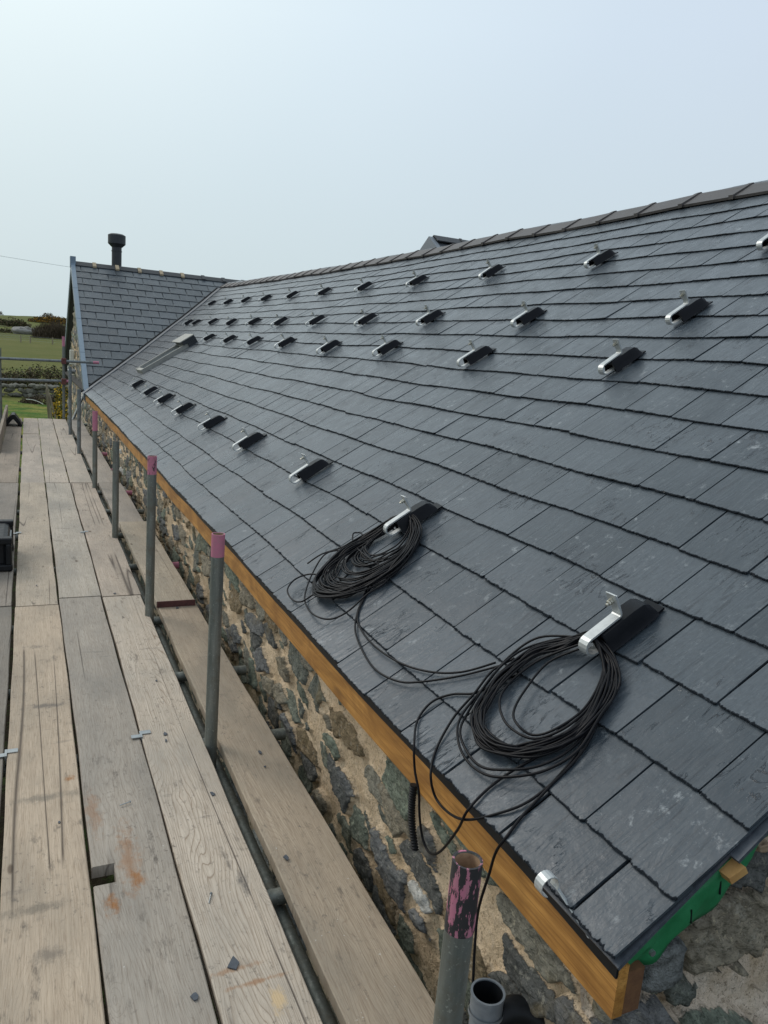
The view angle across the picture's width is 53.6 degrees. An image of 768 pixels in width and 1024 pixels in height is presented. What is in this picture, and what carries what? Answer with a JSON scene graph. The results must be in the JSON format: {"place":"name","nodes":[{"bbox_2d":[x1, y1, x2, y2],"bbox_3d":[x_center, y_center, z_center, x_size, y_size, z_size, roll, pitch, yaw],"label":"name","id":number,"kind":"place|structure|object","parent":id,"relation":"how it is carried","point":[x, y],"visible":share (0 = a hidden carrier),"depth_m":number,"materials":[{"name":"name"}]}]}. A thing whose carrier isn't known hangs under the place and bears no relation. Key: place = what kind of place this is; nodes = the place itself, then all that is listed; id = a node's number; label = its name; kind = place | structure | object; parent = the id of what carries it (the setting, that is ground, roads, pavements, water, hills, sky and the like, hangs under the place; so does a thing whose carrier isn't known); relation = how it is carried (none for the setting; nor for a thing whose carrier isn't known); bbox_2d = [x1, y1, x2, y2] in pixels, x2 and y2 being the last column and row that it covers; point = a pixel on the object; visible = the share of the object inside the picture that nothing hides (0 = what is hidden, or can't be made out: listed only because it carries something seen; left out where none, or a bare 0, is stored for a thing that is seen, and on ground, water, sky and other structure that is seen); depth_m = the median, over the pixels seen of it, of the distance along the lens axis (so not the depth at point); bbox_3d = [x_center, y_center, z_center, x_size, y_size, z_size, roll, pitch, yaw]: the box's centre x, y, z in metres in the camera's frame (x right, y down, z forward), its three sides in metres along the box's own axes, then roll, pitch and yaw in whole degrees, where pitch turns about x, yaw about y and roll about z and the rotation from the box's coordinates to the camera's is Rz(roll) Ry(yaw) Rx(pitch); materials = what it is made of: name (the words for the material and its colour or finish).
{"place":"outdoors","nodes":[
{"label":"outdoors","id":0,"kind":"place"},
{"bbox_2d":[0,315,218,1023],"bbox_3d":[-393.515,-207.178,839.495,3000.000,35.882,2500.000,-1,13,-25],"label":"ground","id":1,"kind":"structure","parent":0,"point":[15,347],"depth_m":34.13,"materials":[{"name":"plant"}]},
{"bbox_2d":[0,348,2,443],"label":"scaffold post","id":2,"kind":"object","parent":1,"relation":"on","point":[0,389],"visible":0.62,"depth_m":13.20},
{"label":"ledger tube","id":3,"kind":"object","parent":2,"relation":"attached to","visible":0},
{"bbox_2d":[18,491,131,495],"bbox_3d":[-3.406,-0.190,7.638,1.673,0.050,0.050,-1,13,-25],"label":"transom tube","id":4,"kind":"object","parent":3,"relation":"on","point":[128,492],"visible":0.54,"depth_m":7.84,"materials":[{"name":"grey metal"}]},
{"bbox_2d":[95,887,286,946],"bbox_3d":[-0.904,1.153,2.001,1.420,0.048,0.048,-1,13,-24],"label":"transom tube","id":5,"kind":"object","parent":3,"relation":"on","point":[276,896],"depth_m":2.25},
{"bbox_2d":[154,603,434,1023],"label":"scaffold board","id":6,"kind":"object","parent":5,"relation":"on","point":[366,971],"visible":0.81,"depth_m":2.32,"materials":[{"name":"brown wood"}]},
{"bbox_2d":[119,521,194,607],"bbox_3d":[-1.650,0.319,5.391,0.230,0.042,2.068,-1,13,-25],"label":"scaffold board","id":7,"kind":"object","parent":6,"relation":"on","point":[171,589],"visible":0.82,"depth_m":5.04,"materials":[{"name":"brown wood"}]},
{"bbox_2d":[0,316,31,327],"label":"hedge","id":8,"kind":"object","parent":1,"relation":"on","point":[11,322],"visible":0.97,"depth_m":202.96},
{"bbox_2d":[11,326,32,334],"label":"rubble heap","id":9,"kind":"object","parent":1,"relation":"on","point":[26,330],"visible":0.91,"depth_m":156.04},
{"bbox_2d":[2,362,67,390],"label":"bramble hedge","id":10,"kind":"object","parent":1,"relation":"on","point":[31,375],"visible":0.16,"depth_m":41.65,"materials":[{"name":"plant"}]},
{"bbox_2d":[2,383,67,398],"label":"dry stone wall","id":11,"kind":"structure","parent":1,"relation":"on","point":[36,389],"depth_m":39.62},
{"bbox_2d":[18,392,60,404],"bbox_3d":[-16.322,-5.514,37.086,2.656,0.721,1.582,-6,15,-42],"label":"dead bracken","id":12,"kind":"object","parent":1,"relation":"on","point":[36,398],"visible":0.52,"depth_m":36.62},
{"bbox_2d":[28,315,65,323],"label":"gorse scrub","id":13,"kind":"object","parent":1,"relation":"on","point":[47,319],"visible":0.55,"depth_m":263.93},
{"bbox_2d":[31,319,65,338],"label":"bare thicket","id":14,"kind":"object","parent":1,"relation":"on","point":[53,329],"visible":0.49,"depth_m":135.47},
{"bbox_2d":[45,383,56,419],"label":"timber rails","id":15,"kind":"object","parent":1,"relation":"on","point":[49,402],"visible":0.64,"depth_m":25.49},
{"bbox_2d":[51,382,67,428],"bbox_3d":[-10.482,-3.982,26.348,2.375,2.243,5.489,4,11,-1],"label":"gorse bush","id":16,"kind":"object","parent":1,"relation":"on","point":[57,405],"visible":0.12,"depth_m":25.59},
{"bbox_2d":[61,336,65,418],"bbox_3d":[-5.781,-1.420,13.745,0.080,3.425,0.160,-1,13,-25],"label":"scaffold post","id":17,"kind":"object","parent":1,"relation":"on","point":[63,363],"visible":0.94,"depth_m":13.53,"materials":[{"name":"grey metal"}]},
{"bbox_2d":[0,378,67,382],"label":"guard rail","id":18,"kind":"object","parent":17,"relation":"attached to","point":[28,380],"visible":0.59,"depth_m":13.31,"materials":[{"name":"grey metal"}]},
{"bbox_2d":[0,357,98,363],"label":"guard rail","id":19,"kind":"object","parent":17,"relation":"attached to","point":[47,360],"visible":1,"depth_m":13.34,"materials":[{"name":"grey metal"}]},
{"bbox_2d":[68,366,71,489],"bbox_3d":[-4.860,-0.732,11.787,0.048,3.000,0.048,-1,13,-25],"label":"scaffold post","id":20,"kind":"object","parent":1,"relation":"on","point":[70,398],"visible":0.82,"depth_m":11.57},
{"bbox_2d":[77,389,80,522],"bbox_3d":[-4.025,-0.209,10.043,0.048,2.800,0.048,-1,13,-25],"label":"scaffold post","id":21,"kind":"object","parent":1,"relation":"on","point":[78,421],"visible":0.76,"depth_m":9.83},
{"bbox_2d":[92,411,97,575],"bbox_3d":[-3.010,0.329,7.913,0.050,2.752,0.050,-1,13,-25],"label":"scaffold post","id":22,"kind":"object","parent":1,"relation":"on","point":[94,443],"visible":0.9,"depth_m":7.70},
{"bbox_2d":[111,441,118,654],"bbox_3d":[-2.138,0.793,6.037,0.048,2.724,0.048,-1,13,-25],"label":"scaffold post","id":23,"kind":"object","parent":1,"relation":"on","point":[115,500],"visible":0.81,"depth_m":5.83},
{"bbox_2d":[145,455,156,623],"bbox_3d":[-1.374,1.102,4.424,0.050,2.880,0.050,-1,13,-25],"label":"scaffold post","id":24,"kind":"object","parent":1,"relation":"on","point":[150,528],"visible":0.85,"depth_m":4.21,"materials":[{"name":"metal"}]},
{"bbox_2d":[197,532,224,984],"bbox_3d":[-0.722,1.457,3.086,0.050,2.818,0.050,-1,13,-25],"label":"scaffold post","id":25,"kind":"object","parent":1,"relation":"on","point":[215,624],"visible":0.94,"depth_m":2.87,"materials":[{"name":"metal"}]},
{"bbox_2d":[72,430,337,1023],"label":"ledger tube","id":26,"kind":"object","parent":25,"relation":"attached to","point":[318,996],"visible":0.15,"depth_m":2.50,"materials":[{"name":"metal"}]},
{"bbox_2d":[20,451,106,455],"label":"transom tube","id":27,"kind":"object","parent":26,"relation":"on","point":[103,454],"visible":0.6,"depth_m":10.37,"materials":[{"name":"grey metal"}]},
{"bbox_2d":[0,433,20,482],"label":"scaffold board","id":28,"kind":"object","parent":27,"relation":"on","point":[10,458],"visible":0.98,"depth_m":9.14,"materials":[{"name":"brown wood"}]},
{"bbox_2d":[0,405,7,451],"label":"toe board","id":29,"kind":"object","parent":28,"relation":"on","point":[3,423],"visible":0.91,"depth_m":10.82,"materials":[{"name":"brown wood"}]},
{"bbox_2d":[57,434,91,484],"bbox_3d":[-4.026,-0.725,9.807,0.226,0.043,4.098,-1,13,-25],"label":"scaffold board","id":30,"kind":"object","parent":27,"relation":"on","point":[76,468],"visible":0.85,"depth_m":9.29,"materials":[{"name":"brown wood"}]},
{"bbox_2d":[76,436,111,485],"bbox_3d":[-3.769,-0.721,9.888,0.223,0.043,4.070,-1,13,-25],"label":"scaffold board","id":31,"kind":"object","parent":27,"relation":"on","point":[104,472],"visible":0.61,"depth_m":9.37,"materials":[{"name":"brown wood"}]},
{"bbox_2d":[15,533,123,540],"bbox_3d":[-2.680,0.199,6.003,1.600,0.048,0.048,-1,13,-25],"label":"transom tube","id":32,"kind":"object","parent":26,"relation":"on","point":[120,536],"depth_m":6.21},
{"bbox_2d":[0,483,18,606],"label":"scaffold board","id":33,"kind":"object","parent":32,"relation":"on","point":[8,499],"visible":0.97,"depth_m":6.34,"materials":[{"name":"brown wood"}]},
{"bbox_2d":[0,519,13,570],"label":"site radio","id":34,"kind":"object","parent":33,"relation":"on","point":[6,540],"visible":1,"depth_m":4.87,"materials":[{"name":"black plastic"}]},
{"bbox_2d":[16,482,57,606],"bbox_3d":[-2.787,0.133,6.062,0.228,0.043,3.898,-1,13,-25],"label":"scaffold board","id":35,"kind":"object","parent":32,"relation":"on","point":[35,567],"visible":1,"depth_m":5.35,"materials":[{"name":"brown wood"}]},
{"bbox_2d":[46,483,100,598],"bbox_3d":[-2.593,0.119,6.206,0.236,0.043,3.798,-1,13,-25],"label":"scaffold board","id":36,"kind":"object","parent":32,"relation":"on","point":[75,575],"visible":0.99,"depth_m":5.53,"materials":[{"name":"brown wood"}]},
{"bbox_2d":[71,483,140,601],"bbox_3d":[-2.378,0.117,6.301,0.228,0.043,3.808,-1,13,-25],"label":"scaffold board","id":37,"kind":"object","parent":32,"relation":"on","point":[113,572],"visible":0.94,"depth_m":5.61,"materials":[{"name":"brown wood"}]},
{"bbox_2d":[16,509,143,514],"bbox_3d":[-3.030,0.003,6.832,1.670,0.048,0.048,-1,12,-24],"label":"transom tube","id":38,"kind":"object","parent":26,"relation":"on","point":[140,511],"visible":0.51,"depth_m":7.03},
{"bbox_2d":[99,483,142,531],"bbox_3d":[-2.493,-0.073,7.192,0.226,0.042,2.015,-1,13,-25],"label":"scaffold board","id":39,"kind":"object","parent":38,"relation":"on","point":[128,511],"visible":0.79,"depth_m":7.13,"materials":[{"name":"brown wood"}]},
{"bbox_2d":[11,616,162,633],"bbox_3d":[-1.830,0.635,4.189,1.600,0.048,0.048,-1,12,-24],"label":"transom tube","id":40,"kind":"object","parent":26,"relation":"on","point":[157,620],"depth_m":4.39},
{"bbox_2d":[0,607,11,812],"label":"scaffold board","id":41,"kind":"object","parent":40,"relation":"on","point":[5,626],"visible":0.99,"depth_m":3.48,"materials":[{"name":"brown wood"}]},
{"bbox_2d":[59,596,217,1023],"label":"scaffold board","id":42,"kind":"object","parent":40,"relation":"on","point":[152,970],"visible":0.99,"depth_m":2.30,"materials":[{"name":"wood"}]},
{"bbox_2d":[190,992,198,1000],"bbox_3d":[-0.451,1.157,1.816,0.022,0.003,0.016,15,15,41],"label":"slate chip","id":43,"kind":"object","parent":42,"relation":"on","point":[194,996],"visible":1,"depth_m":1.81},
{"bbox_2d":[103,595,322,1023],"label":"scaffold board","id":44,"kind":"object","parent":40,"relation":"on","point":[236,917],"visible":0.94,"depth_m":2.33,"materials":[{"name":"wood"}]},
{"bbox_2d":[131,730,150,743],"bbox_3d":[-0.960,0.892,3.003,0.076,0.036,0.050,-1,13,-25],"label":"board clip","id":45,"kind":"object","parent":44,"relation":"attached to","point":[139,735],"visible":0.93,"depth_m":2.99,"materials":[{"name":"metal"}]},
{"bbox_2d":[227,956,238,969],"bbox_3d":[-0.378,1.141,1.925,0.024,0.003,0.040,7,12,10],"label":"slate chip","id":46,"kind":"object","parent":44,"relation":"on","point":[233,964],"visible":1,"depth_m":1.92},
{"bbox_2d":[14,562,178,575],"bbox_3d":[-2.256,0.399,5.187,1.676,0.050,0.052,-1,13,-25],"label":"transom tube","id":47,"kind":"object","parent":26,"relation":"on","point":[135,567],"visible":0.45,"depth_m":5.39,"materials":[{"name":"grey metal"}]},
{"bbox_2d":[8,665,246,699],"bbox_3d":[-1.456,0.809,3.479,1.675,0.048,0.048,-1,13,-25],"label":"transom tube","id":48,"kind":"object","parent":26,"relation":"on","point":[239,670],"visible":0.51,"depth_m":3.69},
{"bbox_2d":[0,605,104,1023],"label":"scaffold board","id":49,"kind":"object","parent":48,"relation":"on","point":[49,967],"visible":0.99,"depth_m":2.26,"materials":[{"name":"wood"}]},
{"bbox_2d":[0,748,17,764],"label":"board clip","id":50,"kind":"object","parent":49,"relation":"attached to","point":[14,750],"visible":0.97,"depth_m":2.79,"materials":[{"name":"metal"}]},
{"bbox_2d":[3,728,285,777],"bbox_3d":[-1.185,0.949,2.894,1.668,0.048,0.048,-1,13,-24],"label":"transom tube","id":51,"kind":"object","parent":26,"relation":"on","point":[279,733],"visible":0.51,"depth_m":3.20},
{"bbox_2d":[65,180,767,1023],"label":"stone barn","id":52,"kind":"structure","parent":1,"relation":"on","point":[553,472],"depth_m":2.85,"materials":[{"name":"stone"}]},
{"bbox_2d":[129,378,145,388],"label":"roof hook","id":53,"kind":"object","parent":52,"relation":"attached to","point":[136,384],"visible":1,"depth_m":11.03,"materials":[{"name":"metal"}]},
{"bbox_2d":[140,384,159,396],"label":"roof hook","id":54,"kind":"object","parent":52,"relation":"attached to","point":[149,390],"visible":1,"depth_m":9.79,"materials":[{"name":"metal"}]},
{"bbox_2d":[153,390,175,404],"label":"roof hook","id":55,"kind":"object","parent":52,"relation":"attached to","point":[163,398],"visible":1,"depth_m":8.73,"materials":[{"name":"metal"}]},
{"bbox_2d":[171,399,195,415],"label":"roof hook","id":56,"kind":"object","parent":52,"relation":"attached to","point":[181,408],"visible":1,"depth_m":7.68,"materials":[{"name":"metal"}]},
{"bbox_2d":[201,331,215,341],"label":"roof hook","id":57,"kind":"object","parent":52,"relation":"attached to","point":[207,337],"visible":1,"depth_m":11.78,"materials":[{"name":"metal"}]},
{"bbox_2d":[197,411,226,430],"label":"roof hook","id":58,"kind":"object","parent":52,"relation":"attached to","point":[210,422],"visible":1,"depth_m":6.49,"materials":[{"name":"metal"}]},
{"bbox_2d":[220,332,237,343],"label":"roof hook","id":59,"kind":"object","parent":52,"relation":"attached to","point":[228,339],"visible":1,"depth_m":10.53,"materials":[{"name":"metal"}]},
{"bbox_2d":[223,316,238,325],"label":"roof hook","id":60,"kind":"object","parent":52,"relation":"attached to","point":[229,321],"visible":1,"depth_m":12.15,"materials":[{"name":"metal"}]},
{"bbox_2d":[232,428,266,450],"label":"roof hook","id":61,"kind":"object","parent":52,"relation":"attached to","point":[247,440],"visible":1,"depth_m":5.42,"materials":[{"name":"metal"}]},
{"bbox_2d":[243,333,263,345],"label":"roof hook","id":62,"kind":"object","parent":52,"relation":"attached to","point":[252,340],"visible":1,"depth_m":9.38,"materials":[{"name":"metal"}]},
{"bbox_2d":[245,314,262,325],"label":"roof hook","id":63,"kind":"object","parent":52,"relation":"attached to","point":[253,321],"visible":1,"depth_m":10.94,"materials":[{"name":"metal"}]},
{"bbox_2d":[258,292,272,301],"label":"roof hook","id":64,"kind":"object","parent":52,"relation":"attached to","point":[264,297],"visible":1,"depth_m":12.75,"materials":[{"name":"metal"}]},
{"bbox_2d":[271,314,288,326],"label":"roof hook","id":65,"kind":"object","parent":52,"relation":"attached to","point":[278,321],"visible":1,"depth_m":9.75,"materials":[{"name":"metal"}]},
{"bbox_2d":[274,333,296,348],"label":"roof hook","id":66,"kind":"object","parent":52,"relation":"attached to","point":[284,342],"visible":1,"depth_m":8.20,"materials":[{"name":"metal"}]},
{"bbox_2d":[284,288,298,299],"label":"roof hook","id":67,"kind":"object","parent":52,"relation":"attached to","point":[291,294],"visible":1,"depth_m":11.47,"materials":[{"name":"metal"}]},
{"bbox_2d":[288,453,332,483],"bbox_3d":[-0.412,-0.244,4.283,0.246,0.168,0.085,-1,12,-25],"label":"roof hook","id":68,"kind":"object","parent":52,"relation":"attached to","point":[307,470],"visible":1,"depth_m":4.25,"materials":[{"name":"metal"}]},
{"bbox_2d":[305,311,327,326],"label":"roof hook","id":69,"kind":"object","parent":52,"relation":"attached to","point":[315,320],"visible":1,"depth_m":8.47,"materials":[{"name":"metal"}]},
{"bbox_2d":[315,284,332,296],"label":"roof hook","id":70,"kind":"object","parent":52,"relation":"attached to","point":[322,291],"visible":1,"depth_m":10.20,"materials":[{"name":"metal"}]},
{"bbox_2d":[316,336,342,353],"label":"roof hook","id":71,"kind":"object","parent":52,"relation":"attached to","point":[327,346],"visible":1,"depth_m":6.96,"materials":[{"name":"metal"}]},
{"bbox_2d":[354,278,373,291],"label":"roof hook","id":72,"kind":"object","parent":52,"relation":"attached to","point":[362,286],"visible":1,"depth_m":8.98,"materials":[{"name":"metal"}]},
{"bbox_2d":[354,309,378,326],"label":"roof hook","id":73,"kind":"object","parent":52,"relation":"attached to","point":[363,320],"visible":1,"depth_m":7.22,"materials":[{"name":"metal"}]},
{"bbox_2d":[372,335,402,356],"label":"roof hook","id":74,"kind":"object","parent":52,"relation":"attached to","point":[385,347],"visible":1,"depth_m":5.87,"materials":[{"name":"metal"}]},
{"bbox_2d":[383,495,442,535],"bbox_3d":[0.121,0.014,3.177,0.246,0.168,0.085,0,12,-22],"label":"roof hook","id":75,"kind":"object","parent":52,"relation":"attached to","point":[421,510],"visible":0.97,"depth_m":3.15,"materials":[{"name":"metal"}]},
{"bbox_2d":[287,514,422,619],"bbox_3d":[-0.104,0.191,3.077,0.496,0.368,0.560,-1,13,-25],"label":"cable coil","id":76,"kind":"object","parent":75,"relation":"hanging from","point":[359,545],"visible":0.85,"depth_m":3.02,"materials":[{"name":"rubber"}]},
{"bbox_2d":[408,783,418,850],"bbox_3d":[0.082,0.848,2.108,0.025,0.180,0.064,-1,13,-25],"label":"corrugated conduit","id":77,"kind":"object","parent":52,"relation":"attached to","point":[411,815],"visible":1,"depth_m":2.10,"materials":[{"name":"black plastic"}]},
{"bbox_2d":[405,271,429,286],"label":"roof hook","id":78,"kind":"object","parent":52,"relation":"attached to","point":[416,280],"visible":1,"depth_m":7.71,"materials":[{"name":"metal"}]},
{"bbox_2d":[354,585,497,683],"bbox_3d":[0.046,0.416,2.520,0.221,0.149,0.874,-1,13,-25],"label":"linking cable","id":79,"kind":"object","parent":52,"relation":"on","point":[406,665],"visible":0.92,"depth_m":2.32,"materials":[{"name":"rubber"}]},
{"bbox_2d":[416,305,445,325],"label":"roof hook","id":80,"kind":"object","parent":52,"relation":"attached to","point":[428,317],"visible":1,"depth_m":6.05,"materials":[{"name":"metal"}]},
{"bbox_2d":[457,340,495,366],"bbox_3d":[0.570,-0.973,4.694,0.246,0.168,0.086,0,13,-22],"label":"roof hook","id":81,"kind":"object","parent":52,"relation":"attached to","point":[474,355],"visible":1,"depth_m":4.66,"materials":[{"name":"metal"}]},
{"bbox_2d":[478,260,505,279],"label":"roof hook","id":82,"kind":"object","parent":52,"relation":"attached to","point":[490,271],"visible":1,"depth_m":6.48,"materials":[{"name":"metal"}]},
{"bbox_2d":[468,978,544,1023],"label":"rain pipe","id":83,"kind":"object","parent":52,"relation":"attached to","point":[491,1001],"visible":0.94,"depth_m":1.69,"materials":[{"name":"grey plastic"}]},
{"bbox_2d":[510,301,546,326],"bbox_3d":[0.928,-1.261,4.878,0.246,0.168,0.085,-1,12,-25],"label":"roof hook","id":84,"kind":"object","parent":52,"relation":"attached to","point":[526,316],"visible":1,"depth_m":4.85,"materials":[{"name":"metal"}]},
{"bbox_2d":[472,694,601,982],"bbox_3d":[0.386,0.788,1.826,0.471,0.699,0.078,-7,16,-44],"label":"hanging cable","id":85,"kind":"object","parent":52,"relation":"hanging from","point":[533,803],"visible":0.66,"depth_m":1.72,"materials":[{"name":"rubber"}]},
{"bbox_2d":[534,870,588,938],"bbox_3d":[0.344,0.761,1.469,0.050,0.089,0.116,-5,15,-38],"label":"curled strap","id":86,"kind":"object","parent":52,"relation":"attached to","point":[543,877],"visible":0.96,"depth_m":1.49,"materials":[{"name":"metal"}]},
{"bbox_2d":[584,243,617,268],"bbox_3d":[1.498,-1.760,5.256,0.246,0.168,0.086,-1,12,-23],"label":"roof hook","id":87,"kind":"object","parent":52,"relation":"attached to","point":[598,258],"visible":1,"depth_m":5.23,"materials":[{"name":"metal"}]},
{"bbox_2d":[578,591,664,656],"bbox_3d":[0.639,0.297,2.050,0.246,0.168,0.085,0,13,-27],"label":"roof hook","id":88,"kind":"object","parent":52,"relation":"attached to","point":[617,627],"visible":0.94,"depth_m":2.02,"materials":[{"name":"metal"}]},
{"bbox_2d":[413,630,621,855],"bbox_3d":[0.341,0.606,1.997,0.467,0.583,0.511,-1,13,-25],"label":"cable coil","id":89,"kind":"object","parent":88,"relation":"hanging from","point":[591,713],"visible":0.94,"depth_m":1.91,"materials":[{"name":"rubber"}]},
{"bbox_2d":[598,339,645,374],"bbox_3d":[1.116,-0.722,3.575,0.246,0.168,0.086,-1,12,-28],"label":"roof hook","id":90,"kind":"object","parent":52,"relation":"attached to","point":[619,359],"visible":1,"depth_m":3.54,"materials":[{"name":"metal"}]},
{"bbox_2d":[665,290,712,324],"bbox_3d":[1.487,-0.992,3.714,0.246,0.168,0.085,-1,12,-23],"label":"roof hook","id":91,"kind":"object","parent":52,"relation":"attached to","point":[687,309],"visible":1,"depth_m":3.69,"materials":[{"name":"metal"}]},
{"bbox_2d":[756,234,767,250],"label":"roof hook","id":92,"kind":"object","parent":52,"relation":"attached to","point":[762,243],"visible":1,"depth_m":3.99,"materials":[{"name":"metal"}]},
{"bbox_2d":[433,850,482,1023],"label":"scaffold post","id":93,"kind":"object","parent":1,"relation":"on","point":[463,895],"visible":1,"depth_m":1.23,"materials":[{"name":"metal"}]},
{"bbox_2d":[0,0,767,317],"label":"sky","id":94,"kind":"structure","parent":0,"point":[227,139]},
{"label":"transom tube","id":95,"kind":"object","parent":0,"visible":0},
{"bbox_2d":[5,418,21,433],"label":"scaffold board","id":96,"kind":"object","parent":95,"relation":"on","point":[12,426],"visible":0.59,"depth_m":11.92,"materials":[{"name":"grey wood"}]},
{"bbox_2d":[6,412,22,426],"bbox_3d":[-5.977,-1.496,12.267,0.265,0.185,0.400,-1,13,-25],"label":"ridge tile","id":97,"kind":"object","parent":96,"relation":"on","point":[15,417],"visible":0.84,"depth_m":12.11,"materials":[{"name":"black plastic"}]},
{"bbox_2d":[23,418,38,433],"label":"scaffold board","id":98,"kind":"object","parent":95,"relation":"on","point":[30,426],"visible":0.96,"depth_m":12.28,"materials":[{"name":"grey wood"}]},
{"bbox_2d":[38,418,55,433],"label":"scaffold board","id":99,"kind":"object","parent":95,"relation":"on","point":[46,426],"visible":0.88,"depth_m":12.43,"materials":[{"name":"grey wood"}]},
{"bbox_2d":[53,419,68,435],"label":"scaffold board","id":100,"kind":"object","parent":95,"relation":"on","point":[61,426],"visible":0.71,"depth_m":12.58,"materials":[{"name":"grey wood"}]},
{"bbox_2d":[72,420,89,436],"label":"scaffold board","id":101,"kind":"object","parent":95,"relation":"on","point":[84,432],"visible":0.64,"depth_m":12.44,"materials":[{"name":"grey wood"}]},
{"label":"transom tube","id":102,"kind":"object","parent":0,"visible":0},
{"bbox_2d":[21,434,44,483],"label":"scaffold board","id":103,"kind":"object","parent":102,"relation":"on","point":[32,471],"visible":0.98,"depth_m":9.06,"materials":[{"name":"grey wood"}]},
{"bbox_2d":[40,434,68,485],"bbox_3d":[-4.238,-0.722,9.708,0.234,0.043,4.098,-1,13,-25],"label":"scaffold board","id":104,"kind":"object","parent":102,"relation":"on","point":[54,466],"visible":0.98,"depth_m":9.21,"materials":[{"name":"grey wood"}]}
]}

